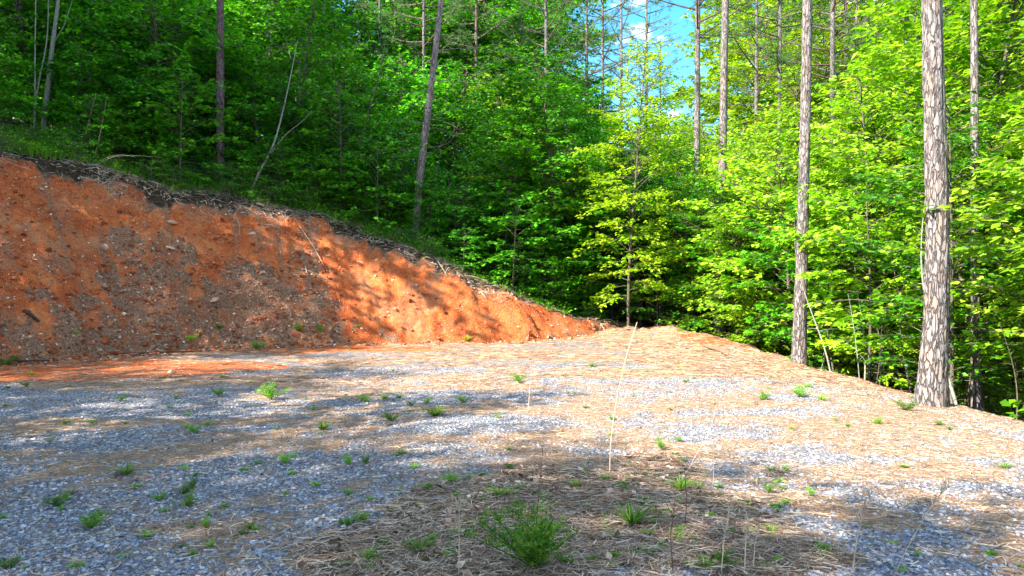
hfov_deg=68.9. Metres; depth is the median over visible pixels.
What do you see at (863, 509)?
grass stalk
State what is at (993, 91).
leafy tree
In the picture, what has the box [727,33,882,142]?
leafy tree
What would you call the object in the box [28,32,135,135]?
leafy tree
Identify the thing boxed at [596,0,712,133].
pine tree
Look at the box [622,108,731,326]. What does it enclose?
leafy tree
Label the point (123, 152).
shrub
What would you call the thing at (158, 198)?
ground
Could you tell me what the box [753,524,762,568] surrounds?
grass stalk
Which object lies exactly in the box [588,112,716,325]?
leafy tree
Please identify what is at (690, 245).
leafy tree
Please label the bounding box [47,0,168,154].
leafy tree
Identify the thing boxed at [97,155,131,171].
shrub
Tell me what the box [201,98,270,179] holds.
leafy tree
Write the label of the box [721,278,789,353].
leafy tree
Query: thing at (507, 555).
dry tuft
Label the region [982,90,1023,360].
leafy tree
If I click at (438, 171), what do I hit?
leafy tree
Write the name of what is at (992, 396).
leafy tree
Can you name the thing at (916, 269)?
leafy tree
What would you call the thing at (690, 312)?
leafy tree
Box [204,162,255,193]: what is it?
shrub
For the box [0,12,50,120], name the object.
leafy tree
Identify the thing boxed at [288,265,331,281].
exposed root
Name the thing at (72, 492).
dry tuft
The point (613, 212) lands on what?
leafy tree
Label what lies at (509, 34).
leafy tree
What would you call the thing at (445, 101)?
leafy tree
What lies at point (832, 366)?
bare sapling
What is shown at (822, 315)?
leafy tree
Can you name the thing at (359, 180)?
leafy tree
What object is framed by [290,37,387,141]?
leafy tree
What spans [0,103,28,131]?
shrub
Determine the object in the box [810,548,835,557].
grass tuft
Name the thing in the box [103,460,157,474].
grass tuft
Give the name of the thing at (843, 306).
leafy tree
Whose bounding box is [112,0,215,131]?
leafy tree
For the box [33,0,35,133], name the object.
slim stem
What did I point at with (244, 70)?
leafy tree
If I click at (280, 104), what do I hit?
leafy tree
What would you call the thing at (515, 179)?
leafy tree
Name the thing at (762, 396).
weed clump
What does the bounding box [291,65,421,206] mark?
leafy tree
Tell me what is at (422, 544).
grass tuft
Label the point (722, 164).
pine tree
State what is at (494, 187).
leafy tree
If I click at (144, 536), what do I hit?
grass tuft
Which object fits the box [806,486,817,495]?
weed clump
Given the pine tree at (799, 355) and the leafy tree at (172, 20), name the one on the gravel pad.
the pine tree at (799, 355)
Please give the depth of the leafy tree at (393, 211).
28.27 m
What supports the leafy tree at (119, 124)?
on the ground at (158, 198)
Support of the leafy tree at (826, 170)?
on the ground at (158, 198)
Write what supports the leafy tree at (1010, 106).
on the ground at (158, 198)
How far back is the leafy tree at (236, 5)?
34.87 m
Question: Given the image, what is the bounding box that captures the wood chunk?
[22,309,39,321]
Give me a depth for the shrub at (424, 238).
26.00 m
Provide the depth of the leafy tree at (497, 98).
43.10 m
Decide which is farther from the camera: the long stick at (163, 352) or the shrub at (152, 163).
the shrub at (152, 163)
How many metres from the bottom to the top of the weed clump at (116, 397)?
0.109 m
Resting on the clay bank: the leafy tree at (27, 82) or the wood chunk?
the wood chunk
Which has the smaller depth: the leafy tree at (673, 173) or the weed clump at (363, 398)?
the weed clump at (363, 398)
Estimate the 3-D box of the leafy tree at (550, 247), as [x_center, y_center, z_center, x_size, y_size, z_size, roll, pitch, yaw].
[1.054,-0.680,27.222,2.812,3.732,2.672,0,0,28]
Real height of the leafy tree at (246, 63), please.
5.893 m
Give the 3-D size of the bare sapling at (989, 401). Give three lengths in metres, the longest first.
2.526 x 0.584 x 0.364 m
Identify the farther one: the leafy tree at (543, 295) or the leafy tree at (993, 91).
the leafy tree at (543, 295)
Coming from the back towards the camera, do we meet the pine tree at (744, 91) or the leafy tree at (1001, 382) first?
the pine tree at (744, 91)
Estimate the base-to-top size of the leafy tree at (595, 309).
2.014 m
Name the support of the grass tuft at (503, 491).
on the gravel pad
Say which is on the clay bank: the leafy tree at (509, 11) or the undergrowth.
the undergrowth
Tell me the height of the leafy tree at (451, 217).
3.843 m
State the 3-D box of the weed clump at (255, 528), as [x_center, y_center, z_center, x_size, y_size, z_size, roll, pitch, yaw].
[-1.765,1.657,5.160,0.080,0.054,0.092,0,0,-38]
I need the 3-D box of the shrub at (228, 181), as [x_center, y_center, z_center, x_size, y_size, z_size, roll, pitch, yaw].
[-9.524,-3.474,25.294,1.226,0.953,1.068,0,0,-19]
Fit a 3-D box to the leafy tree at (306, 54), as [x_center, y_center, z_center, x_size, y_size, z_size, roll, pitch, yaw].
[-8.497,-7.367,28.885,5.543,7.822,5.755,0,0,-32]
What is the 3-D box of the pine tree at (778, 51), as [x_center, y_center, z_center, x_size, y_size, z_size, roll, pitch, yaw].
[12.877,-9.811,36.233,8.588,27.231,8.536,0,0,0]
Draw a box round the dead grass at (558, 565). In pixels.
[0,442,1023,575]
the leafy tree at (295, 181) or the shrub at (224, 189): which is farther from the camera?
the leafy tree at (295, 181)
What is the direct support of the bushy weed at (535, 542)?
on the gravel pad
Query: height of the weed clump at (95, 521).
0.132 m
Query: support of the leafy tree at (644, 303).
on the ground at (158, 198)
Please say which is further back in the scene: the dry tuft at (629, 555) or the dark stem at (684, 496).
the dark stem at (684, 496)
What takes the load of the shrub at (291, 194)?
on the ground at (158, 198)
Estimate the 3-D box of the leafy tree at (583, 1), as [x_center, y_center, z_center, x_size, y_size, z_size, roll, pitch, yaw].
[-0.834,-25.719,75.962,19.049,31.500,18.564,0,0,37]
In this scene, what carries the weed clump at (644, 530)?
on the gravel pad
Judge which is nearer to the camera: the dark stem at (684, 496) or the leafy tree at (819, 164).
the dark stem at (684, 496)
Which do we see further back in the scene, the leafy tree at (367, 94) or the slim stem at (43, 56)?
the leafy tree at (367, 94)
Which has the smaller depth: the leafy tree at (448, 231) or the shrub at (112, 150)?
the shrub at (112, 150)
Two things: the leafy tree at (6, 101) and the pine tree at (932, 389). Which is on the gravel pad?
the pine tree at (932, 389)
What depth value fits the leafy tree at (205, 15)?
28.56 m
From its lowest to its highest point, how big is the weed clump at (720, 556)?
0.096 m
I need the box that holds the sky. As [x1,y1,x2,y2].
[333,0,920,179]
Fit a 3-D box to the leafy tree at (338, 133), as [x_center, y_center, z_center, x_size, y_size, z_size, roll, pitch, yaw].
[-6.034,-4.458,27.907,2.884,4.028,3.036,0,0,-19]
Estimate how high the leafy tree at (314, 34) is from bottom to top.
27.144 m
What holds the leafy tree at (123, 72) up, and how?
on the ground at (158, 198)
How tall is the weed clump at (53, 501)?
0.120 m
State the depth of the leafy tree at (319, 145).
27.36 m
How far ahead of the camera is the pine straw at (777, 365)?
16.99 m
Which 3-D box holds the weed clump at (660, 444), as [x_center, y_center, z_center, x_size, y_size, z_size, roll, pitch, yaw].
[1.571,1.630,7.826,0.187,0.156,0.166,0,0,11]
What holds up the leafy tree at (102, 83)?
on the ground at (158, 198)
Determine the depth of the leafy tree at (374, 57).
44.49 m
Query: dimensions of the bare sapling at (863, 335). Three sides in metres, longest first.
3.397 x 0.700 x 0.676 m
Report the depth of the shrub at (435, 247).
25.60 m
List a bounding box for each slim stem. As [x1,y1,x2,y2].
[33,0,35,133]
[35,0,48,121]
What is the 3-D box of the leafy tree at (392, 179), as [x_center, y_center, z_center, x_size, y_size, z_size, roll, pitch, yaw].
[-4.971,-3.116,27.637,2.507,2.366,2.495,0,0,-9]
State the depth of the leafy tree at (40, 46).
32.03 m
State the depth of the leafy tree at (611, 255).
29.57 m
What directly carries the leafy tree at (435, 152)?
on the ground at (158, 198)
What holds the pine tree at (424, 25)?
on the ground at (158, 198)
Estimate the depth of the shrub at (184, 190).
23.67 m
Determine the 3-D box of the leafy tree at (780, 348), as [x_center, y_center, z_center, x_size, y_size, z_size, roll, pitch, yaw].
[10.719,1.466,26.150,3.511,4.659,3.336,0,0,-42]
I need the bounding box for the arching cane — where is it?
[97,155,160,164]
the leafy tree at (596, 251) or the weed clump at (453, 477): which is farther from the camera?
the leafy tree at (596, 251)
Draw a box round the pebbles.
[0,157,587,365]
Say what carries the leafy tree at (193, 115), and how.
on the ground at (158, 198)
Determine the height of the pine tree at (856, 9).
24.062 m
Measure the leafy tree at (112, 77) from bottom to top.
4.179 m
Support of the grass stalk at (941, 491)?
on the gravel pad
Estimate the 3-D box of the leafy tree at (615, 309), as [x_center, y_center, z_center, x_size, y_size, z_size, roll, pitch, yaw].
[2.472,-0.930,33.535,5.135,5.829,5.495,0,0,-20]
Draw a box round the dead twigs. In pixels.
[0,146,643,328]
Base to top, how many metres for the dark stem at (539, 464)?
0.693 m
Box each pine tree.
[213,0,226,181]
[322,0,433,203]
[350,0,473,230]
[385,0,488,241]
[407,0,533,147]
[443,0,590,106]
[467,0,630,305]
[520,0,638,286]
[549,0,675,296]
[569,0,681,140]
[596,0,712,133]
[628,38,691,151]
[652,0,760,332]
[682,0,864,351]
[683,0,814,343]
[714,0,748,338]
[728,0,895,316]
[764,0,867,365]
[767,0,913,121]
[787,0,912,111]
[823,0,968,391]
[834,4,985,392]
[914,0,949,407]
[959,0,1004,410]
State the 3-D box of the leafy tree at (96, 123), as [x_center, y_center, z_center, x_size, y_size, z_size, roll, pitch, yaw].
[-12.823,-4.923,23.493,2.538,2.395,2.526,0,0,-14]
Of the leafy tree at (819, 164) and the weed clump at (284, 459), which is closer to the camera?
the weed clump at (284, 459)
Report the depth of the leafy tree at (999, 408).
24.48 m
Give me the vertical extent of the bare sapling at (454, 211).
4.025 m
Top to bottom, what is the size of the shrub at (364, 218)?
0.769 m
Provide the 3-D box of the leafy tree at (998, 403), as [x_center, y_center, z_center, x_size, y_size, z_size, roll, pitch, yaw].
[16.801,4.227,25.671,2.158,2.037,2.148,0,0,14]
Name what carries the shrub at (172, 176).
on the ground at (158, 198)
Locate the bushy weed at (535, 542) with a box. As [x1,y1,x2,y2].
[452,489,578,568]
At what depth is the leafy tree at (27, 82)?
25.13 m
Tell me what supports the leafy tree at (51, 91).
on the ground at (158, 198)
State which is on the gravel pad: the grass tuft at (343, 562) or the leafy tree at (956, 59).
the grass tuft at (343, 562)
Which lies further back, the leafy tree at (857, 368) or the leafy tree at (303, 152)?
the leafy tree at (303, 152)
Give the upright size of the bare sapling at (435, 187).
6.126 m
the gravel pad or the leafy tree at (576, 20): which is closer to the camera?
the gravel pad
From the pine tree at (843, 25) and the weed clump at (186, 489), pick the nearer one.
the weed clump at (186, 489)
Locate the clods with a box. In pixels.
[0,167,617,369]
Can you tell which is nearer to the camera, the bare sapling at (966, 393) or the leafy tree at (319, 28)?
the bare sapling at (966, 393)
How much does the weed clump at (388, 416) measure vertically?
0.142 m
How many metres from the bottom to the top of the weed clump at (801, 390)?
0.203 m
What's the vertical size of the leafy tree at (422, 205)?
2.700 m
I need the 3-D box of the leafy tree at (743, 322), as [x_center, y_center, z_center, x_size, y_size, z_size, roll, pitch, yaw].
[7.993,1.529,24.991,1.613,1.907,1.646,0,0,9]
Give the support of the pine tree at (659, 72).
on the ground at (158, 198)
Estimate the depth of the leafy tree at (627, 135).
26.22 m
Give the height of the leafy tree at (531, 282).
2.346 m
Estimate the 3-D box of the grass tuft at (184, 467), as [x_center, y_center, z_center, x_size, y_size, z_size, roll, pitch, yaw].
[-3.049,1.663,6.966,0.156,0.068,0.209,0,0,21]
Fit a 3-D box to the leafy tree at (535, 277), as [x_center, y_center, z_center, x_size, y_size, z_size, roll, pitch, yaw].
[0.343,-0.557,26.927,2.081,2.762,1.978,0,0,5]
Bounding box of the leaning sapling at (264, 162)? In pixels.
[251,41,301,191]
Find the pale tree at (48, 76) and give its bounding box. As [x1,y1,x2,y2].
[41,0,71,129]
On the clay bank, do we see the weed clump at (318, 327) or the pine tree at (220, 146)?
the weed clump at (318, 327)
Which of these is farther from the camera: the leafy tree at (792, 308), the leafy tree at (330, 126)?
the leafy tree at (330, 126)
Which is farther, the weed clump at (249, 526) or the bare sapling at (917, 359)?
the bare sapling at (917, 359)
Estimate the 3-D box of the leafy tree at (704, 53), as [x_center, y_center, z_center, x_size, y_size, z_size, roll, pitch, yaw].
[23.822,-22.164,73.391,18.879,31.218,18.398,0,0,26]
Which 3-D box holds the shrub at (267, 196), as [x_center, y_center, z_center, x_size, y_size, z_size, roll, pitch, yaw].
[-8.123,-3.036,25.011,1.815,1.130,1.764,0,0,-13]
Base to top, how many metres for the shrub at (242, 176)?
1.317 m
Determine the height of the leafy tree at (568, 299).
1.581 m
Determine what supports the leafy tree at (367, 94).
on the ground at (158, 198)
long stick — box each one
[13,360,58,361]
[113,350,211,354]
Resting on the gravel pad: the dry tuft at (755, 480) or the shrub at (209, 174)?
the dry tuft at (755, 480)
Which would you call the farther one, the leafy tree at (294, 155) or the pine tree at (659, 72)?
the pine tree at (659, 72)
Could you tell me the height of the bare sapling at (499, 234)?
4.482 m
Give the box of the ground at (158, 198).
[0,120,1019,418]
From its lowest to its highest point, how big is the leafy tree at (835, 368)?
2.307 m
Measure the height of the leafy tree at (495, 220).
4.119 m
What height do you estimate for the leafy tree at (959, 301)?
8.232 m
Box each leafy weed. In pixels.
[67,561,84,566]
[237,528,249,533]
[238,465,251,470]
[310,481,321,485]
[774,477,785,481]
[984,549,997,555]
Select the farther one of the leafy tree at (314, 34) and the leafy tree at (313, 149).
the leafy tree at (314, 34)
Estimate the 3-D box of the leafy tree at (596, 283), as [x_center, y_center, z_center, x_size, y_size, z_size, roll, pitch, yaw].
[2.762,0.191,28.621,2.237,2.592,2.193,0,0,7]
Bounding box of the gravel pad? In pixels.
[0,326,1023,575]
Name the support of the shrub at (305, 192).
on the ground at (158, 198)
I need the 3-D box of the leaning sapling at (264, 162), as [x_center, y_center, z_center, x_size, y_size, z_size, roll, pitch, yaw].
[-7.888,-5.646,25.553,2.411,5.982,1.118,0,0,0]
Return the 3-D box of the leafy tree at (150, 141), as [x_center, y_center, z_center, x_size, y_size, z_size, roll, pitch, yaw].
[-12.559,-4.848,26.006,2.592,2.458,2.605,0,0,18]
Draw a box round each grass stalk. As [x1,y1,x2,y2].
[452,496,466,573]
[609,323,636,468]
[689,404,716,468]
[713,437,714,481]
[720,493,732,572]
[743,510,750,570]
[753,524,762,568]
[852,486,872,570]
[896,474,951,572]
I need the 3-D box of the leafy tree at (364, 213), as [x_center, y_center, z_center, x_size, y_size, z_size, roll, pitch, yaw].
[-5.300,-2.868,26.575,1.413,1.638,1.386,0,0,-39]
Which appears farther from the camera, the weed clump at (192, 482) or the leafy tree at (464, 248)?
the leafy tree at (464, 248)
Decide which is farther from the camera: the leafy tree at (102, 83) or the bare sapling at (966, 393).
the leafy tree at (102, 83)
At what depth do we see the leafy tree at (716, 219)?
24.84 m
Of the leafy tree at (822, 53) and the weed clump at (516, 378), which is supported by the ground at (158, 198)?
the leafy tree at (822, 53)
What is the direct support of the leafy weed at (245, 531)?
on the gravel pad
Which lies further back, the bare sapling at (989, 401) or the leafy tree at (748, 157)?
the leafy tree at (748, 157)
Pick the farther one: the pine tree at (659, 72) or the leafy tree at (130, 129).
the pine tree at (659, 72)
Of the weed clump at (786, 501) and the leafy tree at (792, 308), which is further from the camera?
the leafy tree at (792, 308)
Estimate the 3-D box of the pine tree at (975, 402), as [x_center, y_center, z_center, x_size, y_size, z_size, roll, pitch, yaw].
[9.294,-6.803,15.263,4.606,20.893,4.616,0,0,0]
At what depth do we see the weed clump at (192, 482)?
6.30 m
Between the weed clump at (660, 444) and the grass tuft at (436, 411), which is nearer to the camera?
the weed clump at (660, 444)
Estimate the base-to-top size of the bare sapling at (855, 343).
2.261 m
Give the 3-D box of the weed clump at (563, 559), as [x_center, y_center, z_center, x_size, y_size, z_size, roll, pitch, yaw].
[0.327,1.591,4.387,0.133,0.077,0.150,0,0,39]
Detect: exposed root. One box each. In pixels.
[285,205,323,265]
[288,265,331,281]
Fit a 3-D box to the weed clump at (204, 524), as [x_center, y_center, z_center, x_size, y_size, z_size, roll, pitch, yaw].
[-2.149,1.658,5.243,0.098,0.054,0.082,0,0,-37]
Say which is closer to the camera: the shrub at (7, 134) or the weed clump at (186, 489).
the weed clump at (186, 489)
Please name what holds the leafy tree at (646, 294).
on the ground at (158, 198)
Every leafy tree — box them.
[0,0,62,100]
[0,0,92,121]
[0,0,123,121]
[0,0,146,132]
[0,12,41,118]
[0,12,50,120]
[0,22,59,122]
[0,40,48,122]
[0,52,33,118]
[0,54,20,122]
[0,68,42,126]
[1,0,110,126]
[1,46,71,125]
[1,65,55,129]
[15,49,91,127]
[17,1,150,125]
[19,15,132,128]
[21,59,133,128]
[25,0,197,120]
[27,39,126,151]
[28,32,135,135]
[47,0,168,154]
[53,91,122,161]
[57,92,144,158]
[58,0,276,170]
[67,0,258,167]
[70,50,161,154]
[70,60,156,137]
[70,63,171,160]
[74,79,125,135]
[75,83,165,161]
[86,63,204,172]
[88,92,155,164]
[90,98,175,168]
[93,70,178,175]
[94,94,151,164]
[95,89,199,175]
[97,95,178,169]
[107,116,189,167]
[111,74,202,176]
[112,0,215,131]
[118,37,215,155]
[127,64,248,187]
[130,0,208,152]
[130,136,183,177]
[139,122,181,170]
[141,141,188,175]
[144,0,250,162]
[144,0,265,161]
[151,7,255,173]
[154,8,305,175]
[156,91,226,176]
[165,126,215,170]
[170,0,289,156]
[174,71,233,158]
[186,0,349,176]
[190,109,261,165]
[193,45,320,174]
[196,0,357,148]
[196,139,256,178]
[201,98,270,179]
[207,0,348,174]
[210,0,374,175]
[210,95,303,187]
[224,73,301,171]
[224,83,326,175]
[226,60,318,178]
[229,0,349,164]
[238,140,304,194]
[242,2,392,203]
[243,135,307,200]
[245,140,289,184]
[247,142,321,204]
[251,41,408,197]
[268,155,308,192]
[270,134,337,186]
[272,0,364,130]
[277,68,394,211]
[278,122,360,200]
[281,160,341,204]
[281,167,311,198]
[282,142,350,195]
[284,119,349,182]
[288,122,355,184]
[289,104,363,176]
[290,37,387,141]
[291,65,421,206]
[296,49,414,201]
[296,131,366,203]
[297,0,383,198]
[305,59,395,200]
[312,110,384,211]
[314,0,411,136]
[320,156,379,209]
[322,148,387,220]
[323,182,352,213]
[326,131,426,232]
[338,0,444,102]
[338,185,372,222]
[342,44,480,248]
[344,0,491,73]
[345,38,458,228]
[346,0,456,205]
[346,176,407,221]
[347,164,390,207]
[347,186,386,223]
[351,0,551,156]
[354,115,437,226]
[354,142,442,234]
[354,171,411,227]
[363,127,459,241]
[365,127,448,215]
[371,177,432,228]
[373,0,525,233]
[381,200,411,225]
[382,58,523,274]
[383,160,462,263]
[388,174,445,229]
[388,175,468,242]
[393,67,494,266]
[398,198,458,247]
[399,0,576,248]
[408,201,501,277]
[414,178,507,270]
[415,173,504,267]
[421,144,576,307]
[422,201,480,273]
[423,88,596,295]
[439,59,557,281]
[441,134,560,281]
[445,224,485,272]
[447,219,501,276]
[449,235,506,275]
[459,138,639,307]
[464,136,622,313]
[464,191,562,297]
[465,0,610,119]
[466,40,639,306]
[470,122,568,294]
[470,196,559,297]
[477,88,615,303]
[480,0,619,190]
[494,235,548,295]
[496,0,613,105]
[503,261,559,300]
[507,93,624,313]
[510,207,595,316]
[511,221,581,302]
[517,192,644,314]
[517,279,558,309]
[519,230,598,315]
[519,263,586,312]
[523,281,552,305]
[525,48,638,246]
[528,165,633,315]
[529,204,621,316]
[549,283,581,315]
[554,202,653,322]
[557,134,624,301]
[558,89,629,184]
[561,147,669,321]
[563,275,611,317]
[564,38,701,326]
[564,260,609,316]
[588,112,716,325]
[591,122,688,323]
[593,125,641,279]
[599,99,619,142]
[610,151,712,325]
[611,261,691,325]
[613,203,725,330]
[615,119,663,263]
[621,110,701,281]
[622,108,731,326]
[626,193,746,330]
[634,172,794,344]
[636,163,726,325]
[637,176,796,338]
[642,165,813,347]
[645,115,755,204]
[655,240,749,335]
[658,121,716,186]
[663,122,792,323]
[666,0,843,145]
[666,0,853,186]
[668,0,878,183]
[672,151,900,362]
[677,210,728,332]
[678,113,709,166]
[679,175,809,346]
[692,220,784,339]
[693,127,797,223]
[696,63,884,368]
[706,100,829,350]
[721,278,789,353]
[727,20,898,217]
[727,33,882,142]
[727,307,770,345]
[729,204,868,370]
[733,198,809,352]
[734,271,824,368]
[741,0,883,99]
[755,263,832,357]
[757,72,986,388]
[758,0,920,115]
[760,74,845,141]
[760,310,831,369]
[765,102,919,372]
[765,162,960,389]
[766,117,843,264]
[767,268,859,365]
[768,87,989,389]
[768,252,881,368]
[786,254,893,376]
[789,325,866,374]
[791,272,917,387]
[811,0,1023,339]
[811,0,1023,396]
[815,11,956,122]
[818,93,1023,411]
[824,351,879,377]
[829,83,1023,403]
[829,283,915,385]
[837,351,890,383]
[858,53,1020,365]
[861,355,917,393]
[868,124,1023,418]
[870,61,1023,421]
[882,2,1023,329]
[888,351,965,403]
[891,336,1010,405]
[898,69,1021,419]
[943,0,1023,339]
[946,48,1023,401]
[950,1,1021,114]
[958,20,1023,382]
[959,122,1023,363]
[970,355,1022,421]
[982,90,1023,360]
[984,361,1018,409]
[984,385,1022,413]
[991,364,1019,410]
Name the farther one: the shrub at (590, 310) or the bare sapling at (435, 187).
the bare sapling at (435, 187)
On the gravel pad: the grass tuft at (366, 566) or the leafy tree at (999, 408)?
the grass tuft at (366, 566)
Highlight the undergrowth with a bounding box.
[0,119,609,320]
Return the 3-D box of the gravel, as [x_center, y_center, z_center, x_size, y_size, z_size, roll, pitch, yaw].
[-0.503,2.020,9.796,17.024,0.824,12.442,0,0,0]
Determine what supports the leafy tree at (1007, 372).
on the ground at (158, 198)
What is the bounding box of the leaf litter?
[0,151,998,575]
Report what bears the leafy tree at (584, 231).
on the ground at (158, 198)
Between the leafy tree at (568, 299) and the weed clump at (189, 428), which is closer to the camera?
the weed clump at (189, 428)
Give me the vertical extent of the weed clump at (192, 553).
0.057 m
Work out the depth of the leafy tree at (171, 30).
36.94 m
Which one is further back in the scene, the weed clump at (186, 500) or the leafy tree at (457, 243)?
the leafy tree at (457, 243)
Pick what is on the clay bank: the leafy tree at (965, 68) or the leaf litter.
the leaf litter
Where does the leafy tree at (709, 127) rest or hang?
on the ground at (158, 198)
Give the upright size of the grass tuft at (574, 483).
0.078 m
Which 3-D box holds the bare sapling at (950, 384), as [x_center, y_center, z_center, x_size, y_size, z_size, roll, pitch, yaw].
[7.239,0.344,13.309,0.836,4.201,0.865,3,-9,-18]
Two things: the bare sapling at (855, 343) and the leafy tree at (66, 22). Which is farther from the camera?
the leafy tree at (66, 22)
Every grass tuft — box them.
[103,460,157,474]
[136,529,155,537]
[175,462,193,469]
[314,419,337,429]
[331,558,354,566]
[353,545,387,559]
[362,562,375,569]
[386,534,443,551]
[394,449,408,453]
[403,403,456,415]
[477,484,519,495]
[566,478,583,485]
[607,500,674,524]
[659,473,700,490]
[690,552,724,569]
[762,524,787,531]
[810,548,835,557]
[817,394,833,400]
[934,420,950,424]
[993,461,1017,467]
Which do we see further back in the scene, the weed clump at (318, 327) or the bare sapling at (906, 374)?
the weed clump at (318, 327)
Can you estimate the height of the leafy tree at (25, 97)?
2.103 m
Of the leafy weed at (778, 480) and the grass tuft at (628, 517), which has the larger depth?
the leafy weed at (778, 480)
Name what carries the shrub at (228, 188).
on the ground at (158, 198)
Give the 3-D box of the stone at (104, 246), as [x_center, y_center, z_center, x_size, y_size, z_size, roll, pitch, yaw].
[-11.325,-1.146,20.784,0.193,0.180,0.225,18,-21,-19]
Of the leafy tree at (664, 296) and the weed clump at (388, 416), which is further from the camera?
the leafy tree at (664, 296)
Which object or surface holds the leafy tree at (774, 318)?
on the ground at (158, 198)
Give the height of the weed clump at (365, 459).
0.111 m
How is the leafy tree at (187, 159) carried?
on the ground at (158, 198)
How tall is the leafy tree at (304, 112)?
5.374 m
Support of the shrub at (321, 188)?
on the ground at (158, 198)
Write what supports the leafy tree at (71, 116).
on the ground at (158, 198)
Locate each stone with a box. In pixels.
[101,244,108,249]
[167,220,177,223]
[210,297,218,302]
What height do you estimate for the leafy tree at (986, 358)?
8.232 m
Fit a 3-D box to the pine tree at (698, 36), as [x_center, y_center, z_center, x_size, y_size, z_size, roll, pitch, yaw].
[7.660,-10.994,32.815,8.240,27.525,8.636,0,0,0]
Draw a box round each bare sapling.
[3,0,36,126]
[71,0,92,138]
[298,50,305,149]
[329,59,349,172]
[352,29,389,195]
[435,151,451,250]
[445,167,458,262]
[494,182,510,283]
[794,239,830,372]
[816,253,836,371]
[844,295,859,377]
[855,272,872,379]
[867,302,887,383]
[874,328,888,385]
[875,325,893,384]
[879,275,911,393]
[890,321,901,391]
[892,256,920,362]
[905,204,957,404]
[954,274,982,405]
[962,306,980,406]
[985,376,994,412]
[1000,324,1019,420]
[1001,338,1023,420]
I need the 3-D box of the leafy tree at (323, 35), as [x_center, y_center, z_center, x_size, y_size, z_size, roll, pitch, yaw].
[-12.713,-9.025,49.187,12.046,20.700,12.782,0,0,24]
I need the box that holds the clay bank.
[0,157,614,366]
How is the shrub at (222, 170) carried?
on the ground at (158, 198)
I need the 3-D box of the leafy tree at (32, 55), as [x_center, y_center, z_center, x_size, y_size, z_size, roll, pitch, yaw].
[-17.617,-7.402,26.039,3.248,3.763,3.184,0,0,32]
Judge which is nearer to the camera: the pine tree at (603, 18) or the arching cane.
the arching cane
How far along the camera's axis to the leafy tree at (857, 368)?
22.81 m
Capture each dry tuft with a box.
[60,485,79,493]
[125,474,143,480]
[242,500,260,508]
[499,549,515,558]
[619,550,642,560]
[746,475,764,483]
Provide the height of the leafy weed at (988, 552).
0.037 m
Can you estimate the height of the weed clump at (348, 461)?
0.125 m
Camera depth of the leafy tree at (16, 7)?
26.48 m
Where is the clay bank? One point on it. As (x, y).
(408, 315)
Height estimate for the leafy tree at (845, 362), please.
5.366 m
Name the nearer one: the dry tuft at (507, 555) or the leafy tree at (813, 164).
the dry tuft at (507, 555)
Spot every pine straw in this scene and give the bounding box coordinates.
[0,320,907,392]
[0,370,1023,575]
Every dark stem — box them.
[520,440,547,523]
[663,489,682,570]
[677,466,689,523]
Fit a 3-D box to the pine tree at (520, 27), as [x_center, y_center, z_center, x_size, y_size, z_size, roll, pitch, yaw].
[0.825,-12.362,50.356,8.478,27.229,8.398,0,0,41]
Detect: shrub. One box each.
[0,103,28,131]
[0,123,27,150]
[0,131,39,157]
[12,117,63,143]
[42,128,128,158]
[44,135,98,159]
[52,132,112,168]
[54,124,113,158]
[59,123,101,142]
[74,130,140,164]
[89,134,149,162]
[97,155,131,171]
[126,150,177,181]
[127,153,175,185]
[146,157,202,191]
[172,181,198,195]
[181,157,223,183]
[193,168,238,180]
[196,161,247,188]
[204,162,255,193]
[206,160,246,182]
[212,182,237,196]
[214,179,247,200]
[215,169,248,192]
[219,161,263,190]
[219,167,266,185]
[227,179,251,197]
[240,180,294,206]
[242,175,286,199]
[245,170,298,200]
[272,187,316,207]
[274,181,312,209]
[288,182,332,206]
[292,183,322,205]
[303,181,338,210]
[319,200,344,214]
[327,197,349,215]
[356,212,373,225]
[383,224,413,242]
[383,226,420,242]
[408,230,440,248]
[411,237,441,258]
[422,239,449,257]
[454,258,482,277]
[576,301,605,319]
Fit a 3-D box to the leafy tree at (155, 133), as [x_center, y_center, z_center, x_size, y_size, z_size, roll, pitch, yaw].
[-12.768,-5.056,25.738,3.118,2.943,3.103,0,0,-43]
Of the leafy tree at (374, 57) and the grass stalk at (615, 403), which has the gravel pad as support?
the grass stalk at (615, 403)
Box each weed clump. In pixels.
[0,355,18,364]
[0,554,25,568]
[42,494,75,506]
[58,489,72,497]
[78,506,113,527]
[114,394,127,400]
[149,490,168,499]
[170,483,196,494]
[170,488,198,505]
[181,423,200,432]
[184,477,198,486]
[187,333,196,340]
[187,549,199,555]
[200,520,212,526]
[203,537,214,546]
[210,388,227,395]
[242,520,254,528]
[250,341,268,348]
[253,524,262,531]
[256,381,289,399]
[278,452,297,462]
[291,322,302,330]
[316,325,325,331]
[340,452,352,464]
[341,515,355,524]
[351,509,370,522]
[355,394,374,401]
[360,453,373,463]
[382,411,400,420]
[419,397,431,403]
[419,480,437,489]
[437,471,459,481]
[456,394,468,402]
[507,371,525,381]
[555,549,574,564]
[584,553,599,559]
[609,551,620,556]
[641,527,655,533]
[653,436,669,449]
[712,547,739,563]
[755,391,770,399]
[762,481,775,492]
[780,497,790,503]
[791,384,816,396]
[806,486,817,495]
[814,540,832,550]
[869,417,883,423]
[891,399,919,410]
[893,565,906,571]
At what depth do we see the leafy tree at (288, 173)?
27.13 m
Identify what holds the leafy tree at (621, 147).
on the ground at (158, 198)
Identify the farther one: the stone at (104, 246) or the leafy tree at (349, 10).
the leafy tree at (349, 10)
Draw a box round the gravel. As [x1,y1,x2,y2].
[0,366,1023,575]
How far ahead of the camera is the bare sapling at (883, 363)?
17.47 m
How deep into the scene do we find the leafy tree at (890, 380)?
23.34 m
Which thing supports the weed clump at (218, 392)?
on the gravel pad

